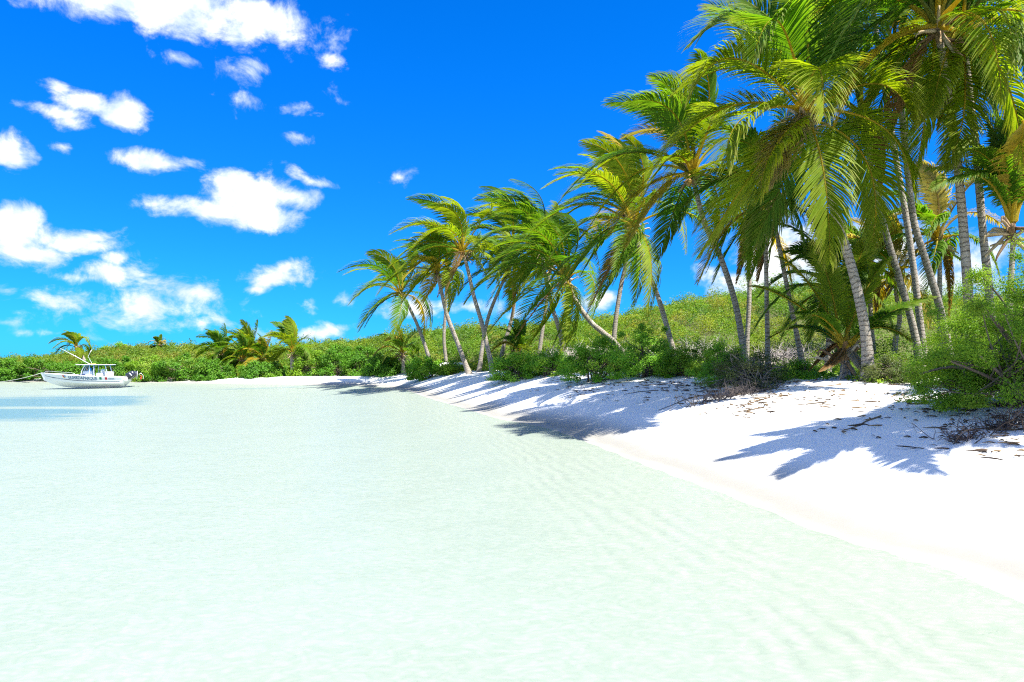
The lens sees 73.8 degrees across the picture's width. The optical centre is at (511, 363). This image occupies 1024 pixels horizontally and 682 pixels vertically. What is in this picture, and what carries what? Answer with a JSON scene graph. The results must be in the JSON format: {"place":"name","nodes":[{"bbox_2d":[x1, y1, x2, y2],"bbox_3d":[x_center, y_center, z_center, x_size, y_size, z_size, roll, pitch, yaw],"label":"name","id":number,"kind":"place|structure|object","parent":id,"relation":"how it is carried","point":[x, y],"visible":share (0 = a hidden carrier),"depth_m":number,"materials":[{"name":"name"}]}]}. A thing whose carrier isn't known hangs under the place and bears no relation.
{"place":"outdoors","nodes":[
{"label":"outdoors","id":0,"kind":"place"},
{"bbox_2d":[0,294,1023,681],"bbox_3d":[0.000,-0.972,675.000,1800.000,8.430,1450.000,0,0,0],"label":"ground","id":1,"kind":"structure","parent":0,"point":[472,526],"depth_m":7.47,"materials":[{"name":"white sand"}]},
{"bbox_2d":[0,355,39,381],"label":"mangrove","id":2,"kind":"object","parent":1,"relation":"on","point":[7,367],"visible":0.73,"depth_m":64.31,"materials":[{"name":"green plant"}]},
{"bbox_2d":[6,355,69,381],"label":"mangrove","id":3,"kind":"object","parent":1,"relation":"on","point":[40,365],"visible":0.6,"depth_m":63.99,"materials":[{"name":"green plant"}]},
{"bbox_2d":[48,330,91,360],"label":"coconut palm","id":4,"kind":"object","parent":1,"relation":"on","point":[75,337],"visible":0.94,"depth_m":83.61,"materials":[{"name":"green plant"}]},
{"bbox_2d":[47,358,110,374],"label":"mangrove","id":5,"kind":"object","parent":1,"relation":"on","point":[74,368],"visible":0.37,"depth_m":63.15,"materials":[{"name":"green plant"}]},
{"bbox_2d":[80,355,137,375],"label":"mangrove","id":6,"kind":"object","parent":1,"relation":"on","point":[116,370],"visible":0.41,"depth_m":63.54,"materials":[{"name":"green plant"}]},
{"bbox_2d":[96,341,133,351],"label":"hill shrub","id":7,"kind":"object","parent":1,"relation":"on","point":[118,342],"visible":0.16,"depth_m":106.18,"materials":[{"name":"green plant"}]},
{"bbox_2d":[120,354,172,381],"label":"mangrove","id":8,"kind":"object","parent":1,"relation":"on","point":[142,366],"visible":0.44,"depth_m":63.07,"materials":[{"name":"green plant"}]},
{"bbox_2d":[148,334,166,350],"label":"coconut palm","id":9,"kind":"object","parent":1,"relation":"on","point":[158,340],"visible":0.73,"depth_m":99.75,"materials":[{"name":"green plant"}]},
{"bbox_2d":[191,323,238,370],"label":"coconut palm","id":10,"kind":"object","parent":1,"relation":"on","point":[215,336],"visible":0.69,"depth_m":66.35,"materials":[{"name":"green plant"}]},
{"bbox_2d":[216,333,261,375],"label":"coconut palm","id":11,"kind":"object","parent":1,"relation":"on","point":[242,343],"visible":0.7,"depth_m":64.57,"materials":[{"name":"green plant"}]},
{"bbox_2d":[216,319,271,369],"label":"coconut palm","id":12,"kind":"object","parent":1,"relation":"on","point":[245,330],"visible":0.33,"depth_m":66.65,"materials":[{"name":"green plant"}]},
{"bbox_2d":[230,330,282,367],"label":"coconut palm","id":13,"kind":"object","parent":1,"relation":"on","point":[260,345],"visible":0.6,"depth_m":64.44,"materials":[{"name":"green plant"}]},
{"bbox_2d":[234,359,282,378],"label":"mangrove","id":14,"kind":"object","parent":1,"relation":"on","point":[255,369],"visible":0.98,"depth_m":61.33,"materials":[{"name":"green plant"}]},
{"bbox_2d":[249,354,287,375],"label":"mangrove","id":15,"kind":"object","parent":1,"relation":"on","point":[277,364],"visible":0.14,"depth_m":65.77,"materials":[{"name":"green plant"}]},
{"bbox_2d":[259,315,316,368],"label":"coconut palm","id":16,"kind":"object","parent":1,"relation":"on","point":[288,330],"visible":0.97,"depth_m":62.67,"materials":[{"name":"green plant"}]},
{"bbox_2d":[284,346,340,376],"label":"mangrove","id":17,"kind":"object","parent":1,"relation":"on","point":[301,365],"visible":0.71,"depth_m":62.16,"materials":[{"name":"green plant"}]},
{"bbox_2d":[303,343,358,375],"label":"mangrove","id":18,"kind":"object","parent":1,"relation":"on","point":[330,357],"visible":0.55,"depth_m":61.14,"materials":[{"name":"green plant"}]},
{"bbox_2d":[337,344,381,376],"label":"mangrove","id":19,"kind":"object","parent":1,"relation":"on","point":[353,360],"visible":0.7,"depth_m":59.27,"materials":[{"name":"green plant"}]},
{"bbox_2d":[357,352,406,377],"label":"mangrove","id":20,"kind":"object","parent":1,"relation":"on","point":[379,368],"visible":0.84,"depth_m":56.16,"materials":[{"name":"green plant"}]},
{"bbox_2d":[337,242,442,355],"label":"coconut palm","id":21,"kind":"object","parent":1,"relation":"on","point":[381,262],"visible":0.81,"depth_m":50.18,"materials":[{"name":"green plant"}]},
{"bbox_2d":[371,323,423,373],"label":"coconut palm","id":22,"kind":"object","parent":1,"relation":"on","point":[397,341],"visible":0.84,"depth_m":55.92,"materials":[{"name":"green plant"}]},
{"bbox_2d":[400,355,443,380],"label":"beach shrub","id":23,"kind":"object","parent":1,"relation":"on","point":[419,370],"visible":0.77,"depth_m":48.27,"materials":[{"name":"green plant"}]},
{"bbox_2d":[375,225,488,374],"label":"coconut palm","id":24,"kind":"object","parent":1,"relation":"on","point":[428,256],"visible":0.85,"depth_m":43.60,"materials":[{"name":"green plant"}]},
{"bbox_2d":[407,227,467,360],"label":"coconut palm","id":25,"kind":"object","parent":1,"relation":"on","point":[462,279],"visible":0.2,"depth_m":54.92,"materials":[{"name":"green plant"}]},
{"bbox_2d":[388,193,499,372],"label":"coconut palm","id":26,"kind":"object","parent":1,"relation":"on","point":[455,222],"visible":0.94,"depth_m":41.25,"materials":[{"name":"green plant"}]},
{"bbox_2d":[436,358,464,375],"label":"beach shrub","id":27,"kind":"object","parent":1,"relation":"on","point":[452,367],"visible":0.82,"depth_m":47.48,"materials":[{"name":"green plant"}]},
{"bbox_2d":[446,186,542,355],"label":"coconut palm","id":28,"kind":"object","parent":1,"relation":"on","point":[501,222],"visible":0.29,"depth_m":48.39,"materials":[{"name":"green plant"}]},
{"bbox_2d":[449,226,553,371],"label":"coconut palm","id":29,"kind":"object","parent":1,"relation":"on","point":[510,294],"visible":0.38,"depth_m":44.88,"materials":[{"name":"green plant"}]},
{"bbox_2d":[0,271,1023,376],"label":"hill shrubbery","id":30,"kind":"object","parent":1,"relation":"on","point":[709,305],"visible":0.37,"depth_m":48.91,"materials":[{"name":"green plant"}]},
{"bbox_2d":[491,318,532,354],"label":"coconut palm","id":31,"kind":"object","parent":1,"relation":"on","point":[518,342],"visible":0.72,"depth_m":46.85,"materials":[{"name":"green plant"}]},
{"bbox_2d":[485,349,542,381],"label":"beach shrub","id":32,"kind":"object","parent":1,"relation":"on","point":[510,365],"visible":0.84,"depth_m":31.52,"materials":[{"name":"green plant"}]},
{"bbox_2d":[461,179,600,353],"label":"coconut palm","id":33,"kind":"object","parent":1,"relation":"on","point":[526,206],"visible":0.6,"depth_m":37.68,"materials":[{"name":"green plant"}]},
{"bbox_2d":[487,207,598,353],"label":"coconut palm","id":34,"kind":"object","parent":1,"relation":"on","point":[540,344],"visible":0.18,"depth_m":43.72,"materials":[{"name":"green plant"}]},
{"bbox_2d":[467,212,623,354],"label":"coconut palm","id":35,"kind":"object","parent":1,"relation":"on","point":[558,258],"visible":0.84,"depth_m":33.47,"materials":[{"name":"green plant"}]},
{"bbox_2d":[521,348,571,376],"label":"beach shrub","id":36,"kind":"object","parent":1,"relation":"on","point":[544,364],"visible":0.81,"depth_m":30.61,"materials":[{"name":"green plant"}]},
{"bbox_2d":[535,337,626,361],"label":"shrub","id":37,"kind":"object","parent":1,"relation":"on","point":[568,352],"visible":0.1,"depth_m":35.69,"materials":[{"name":"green plant"}]},
{"bbox_2d":[556,331,634,382],"bbox_3d":[3.119,-0.255,25.005,3.031,1.928,2.718,0,0,0],"label":"beach shrub","id":38,"kind":"object","parent":1,"relation":"on","point":[582,366],"visible":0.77,"depth_m":24.68,"materials":[{"name":"green plant"}]},
{"bbox_2d":[551,136,686,346],"bbox_3d":[5.464,-6.268,36.757,6.608,12.082,6.884,0,0,-26],"label":"coconut palm","id":39,"kind":"object","parent":1,"relation":"on","point":[619,294],"visible":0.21,"depth_m":36.71,"materials":[{"name":"green plant"}]},
{"bbox_2d":[522,131,718,348],"bbox_3d":[4.391,-4.667,28.116,8.018,9.974,7.604,0,0,0],"label":"coconut palm","id":40,"kind":"object","parent":1,"relation":"on","point":[615,262],"visible":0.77,"depth_m":27.37,"materials":[{"name":"green plant"}]},
{"bbox_2d":[604,321,684,379],"bbox_3d":[4.636,-0.458,23.562,3.080,2.031,2.866,0,0,0],"label":"beach shrub","id":41,"kind":"object","parent":1,"relation":"on","point":[637,360],"visible":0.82,"depth_m":23.12,"materials":[{"name":"green plant"}]},
{"bbox_2d":[554,48,784,359],"bbox_3d":[5.313,-4.889,22.516,6.756,10.592,6.567,0,0,44],"label":"coconut palm","id":42,"kind":"object","parent":1,"relation":"on","point":[668,115],"visible":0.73,"depth_m":21.75,"materials":[{"name":"green plant"}]},
{"bbox_2d":[649,336,715,377],"bbox_3d":[5.677,-0.200,22.566,2.378,1.405,2.230,0,0,22],"label":"beach shrub","id":43,"kind":"object","parent":1,"relation":"on","point":[685,361],"visible":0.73,"depth_m":22.20,"materials":[{"name":"green plant"}]},
{"bbox_2d":[644,332,738,360],"bbox_3d":[7.956,-0.707,30.255,4.421,1.572,4.034,0,0,0],"label":"dry brush","id":44,"kind":"object","parent":1,"relation":"on","point":[700,346],"visible":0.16,"depth_m":29.50,"materials":[{"name":"green plant"}]},
{"bbox_2d":[683,339,756,385],"bbox_3d":[5.785,-0.027,18.419,1.962,1.330,1.828,0,0,36],"label":"beach shrub","id":45,"kind":"object","parent":1,"relation":"on","point":[713,351],"visible":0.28,"depth_m":18.37,"materials":[{"name":"green plant"}]},
{"bbox_2d":[669,165,795,353],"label":"coconut palm","id":46,"kind":"object","parent":1,"relation":"on","point":[748,311],"visible":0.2,"depth_m":26.98,"materials":[{"name":"green plant"}]},
{"bbox_2d":[669,373,796,410],"bbox_3d":[5.223,0.678,15.926,3.105,0.951,1.421,0,0,0],"label":"dry brush","id":47,"kind":"object","parent":1,"relation":"on","point":[729,392],"visible":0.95,"depth_m":15.80,"materials":[{"name":"brown plant"}]},
{"bbox_2d":[696,346,796,389],"bbox_3d":[5.928,0.090,16.777,2.131,1.096,2.157,0,0,-29],"label":"beach shrub","id":48,"kind":"object","parent":1,"relation":"on","point":[750,368],"visible":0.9,"depth_m":16.60,"materials":[{"name":"green plant"}]},
{"bbox_2d":[491,372,1023,459],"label":"beach litter","id":49,"kind":"object","parent":1,"relation":"on","point":[863,423],"visible":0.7,"depth_m":12.80,"materials":[{"name":"brown plant"}]},
{"bbox_2d":[678,135,837,374],"bbox_3d":[6.574,-3.193,19.012,4.116,7.288,3.844,0,0,-43],"label":"coconut palm","id":50,"kind":"object","parent":1,"relation":"on","point":[760,257],"visible":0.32,"depth_m":18.95,"materials":[{"name":"green plant"}]},
{"bbox_2d":[677,81,851,363],"bbox_3d":[6.666,-3.700,19.054,4.754,8.270,3.991,0,0,-43],"label":"coconut palm","id":51,"kind":"object","parent":1,"relation":"on","point":[713,182],"visible":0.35,"depth_m":18.95,"materials":[{"name":"green plant"}]},
{"bbox_2d":[647,0,932,381],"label":"coconut palm","id":52,"kind":"object","parent":1,"relation":"on","point":[795,56],"visible":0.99,"depth_m":15.05,"materials":[{"name":"green plant"}]},
{"bbox_2d":[727,334,855,365],"bbox_3d":[10.237,-0.463,24.916,5.106,1.437,4.073,0,0,0],"label":"dry brush","id":53,"kind":"object","parent":1,"relation":"on","point":[785,354],"visible":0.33,"depth_m":24.71,"materials":[{"name":"brown plant"}]},
{"bbox_2d":[767,358,830,380],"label":"beach shrub","id":54,"kind":"object","parent":1,"relation":"on","point":[800,368],"visible":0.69,"depth_m":17.39,"materials":[{"name":"green plant"}]},
{"bbox_2d":[749,197,902,371],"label":"coconut palm","id":55,"kind":"object","parent":1,"relation":"on","point":[794,249],"visible":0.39,"depth_m":18.71,"materials":[{"name":"green plant"}]},
{"bbox_2d":[679,355,983,386],"bbox_3d":[13.350,-0.139,18.529,15.591,1.286,13.153,0,0,0],"label":"ground cover","id":56,"kind":"object","parent":1,"relation":"on","point":[834,372],"visible":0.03,"depth_m":16.50,"materials":[{"name":"green plant"}]},
{"bbox_2d":[749,231,936,379],"bbox_3d":[8.152,-1.514,16.787,5.002,4.142,2.624,0,0,-8],"label":"coconut palm","id":57,"kind":"object","parent":1,"relation":"on","point":[831,285],"visible":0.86,"depth_m":16.56,"materials":[{"name":"green plant"}]},
{"bbox_2d":[769,1,927,358],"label":"coconut palm","id":58,"kind":"object","parent":1,"relation":"on","point":[913,269],"visible":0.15,"depth_m":20.93,"materials":[{"name":"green plant"}]},
{"bbox_2d":[750,4,970,365],"bbox_3d":[9.698,-5.020,19.247,5.711,10.746,5.164,0,0,-36],"label":"coconut palm","id":59,"kind":"object","parent":1,"relation":"on","point":[913,328],"visible":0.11,"depth_m":19.41,"materials":[{"name":"green plant"}]},
{"bbox_2d":[794,218,927,353],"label":"coconut palm","id":60,"kind":"object","parent":1,"relation":"on","point":[851,234],"visible":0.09,"depth_m":25.90,"materials":[{"name":"green plant"}]},
{"bbox_2d":[856,353,934,383],"bbox_3d":[8.300,0.121,14.870,1.642,0.692,1.866,0,0,0],"label":"beach shrub","id":61,"kind":"object","parent":1,"relation":"on","point":[887,367],"visible":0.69,"depth_m":14.61,"materials":[{"name":"green plant"}]},
{"bbox_2d":[777,0,1023,349],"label":"coconut palm","id":62,"kind":"object","parent":1,"relation":"on","point":[939,16],"visible":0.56,"depth_m":14.82,"materials":[{"name":"green plant"}]},
{"bbox_2d":[848,206,972,355],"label":"coconut palm","id":63,"kind":"object","parent":1,"relation":"on","point":[885,256],"visible":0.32,"depth_m":24.80,"materials":[{"name":"green plant"}]},
{"bbox_2d":[818,2,1004,363],"bbox_3d":[10.743,-5.817,19.798,5.359,12.310,6.062,0,0,11],"label":"coconut palm","id":64,"kind":"object","parent":1,"relation":"on","point":[922,250],"visible":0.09,"depth_m":19.43,"materials":[{"name":"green plant"}]},
{"bbox_2d":[866,160,1005,346],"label":"coconut palm","id":65,"kind":"object","parent":1,"relation":"on","point":[933,214],"visible":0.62,"depth_m":23.73,"materials":[{"name":"green plant"}]},
{"bbox_2d":[852,0,1023,335],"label":"coconut palm","id":66,"kind":"object","parent":1,"relation":"on","point":[969,88],"visible":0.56,"depth_m":14.68,"materials":[{"name":"green plant"}]},
{"bbox_2d":[868,0,1023,130],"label":"coconut palm","id":67,"kind":"object","parent":1,"relation":"on","point":[1017,71],"visible":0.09,"depth_m":17.68,"materials":[{"name":"green plant"}]},
{"bbox_2d":[902,296,1007,383],"bbox_3d":[8.674,-0.410,12.995,2.154,1.724,2.314,0,0,0],"label":"beach shrub","id":68,"kind":"object","parent":1,"relation":"on","point":[943,323],"visible":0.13,"depth_m":13.16,"materials":[{"name":"green plant"}]},
{"bbox_2d":[891,268,1023,409],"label":"beach shrub","id":69,"kind":"object","parent":1,"relation":"on","point":[1012,346],"visible":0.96,"depth_m":9.46,"materials":[{"name":"green plant"}]},
{"bbox_2d":[934,421,990,443],"bbox_3d":[5.684,0.886,8.579,0.579,0.315,0.600,0,0,0],"label":"dry brush","id":70,"kind":"object","parent":1,"relation":"on","point":[960,438],"visible":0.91,"depth_m":8.60,"materials":[{"name":"brown plant"}]},
{"bbox_2d":[908,402,1023,443],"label":"dry brush","id":71,"kind":"object","parent":1,"relation":"on","point":[1002,424],"visible":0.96,"depth_m":8.68,"materials":[{"name":"brown plant"}]},
{"bbox_2d":[921,350,1022,411],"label":"beach shrub","id":72,"kind":"object","parent":1,"relation":"on","point":[948,382],"visible":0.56,"depth_m":9.79,"materials":[{"name":"green plant"}]},
{"bbox_2d":[923,99,1023,314],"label":"coconut palm","id":73,"kind":"object","parent":1,"relation":"on","point":[997,174],"visible":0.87,"depth_m":14.36,"materials":[{"name":"green plant"}]},
{"bbox_2d":[925,230,1023,373],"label":"beach shrub","id":74,"kind":"object","parent":1,"relation":"on","point":[980,275],"visible":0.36,"depth_m":11.70,"materials":[{"name":"green plant"}]},
{"bbox_2d":[0,0,1023,357],"label":"sky","id":75,"kind":"structure","parent":0,"point":[176,170],"materials":[{"name":"blue"}]},
{"label":"water","id":76,"kind":"structure","parent":0,"visible":0},
{"bbox_2d":[41,348,143,386],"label":"motorboat","id":77,"kind":"object","parent":76,"relation":"on","point":[90,378],"visible":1,"depth_m":56.31,"materials":[{"name":"white plastic"}]},
{"bbox_2d":[144,351,208,381],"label":"mangrove","id":78,"kind":"object","parent":76,"relation":"on","point":[169,366],"visible":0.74,"depth_m":61.99,"materials":[{"name":"green plant"}]},
{"bbox_2d":[173,357,235,380],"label":"mangrove","id":79,"kind":"object","parent":76,"relation":"on","point":[200,363],"visible":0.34,"depth_m":61.81,"materials":[{"name":"green plant"}]},
{"bbox_2d":[190,358,236,380],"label":"mangrove","id":80,"kind":"object","parent":76,"relation":"on","point":[227,373],"visible":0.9,"depth_m":61.71,"materials":[{"name":"green plant"}]}
]}

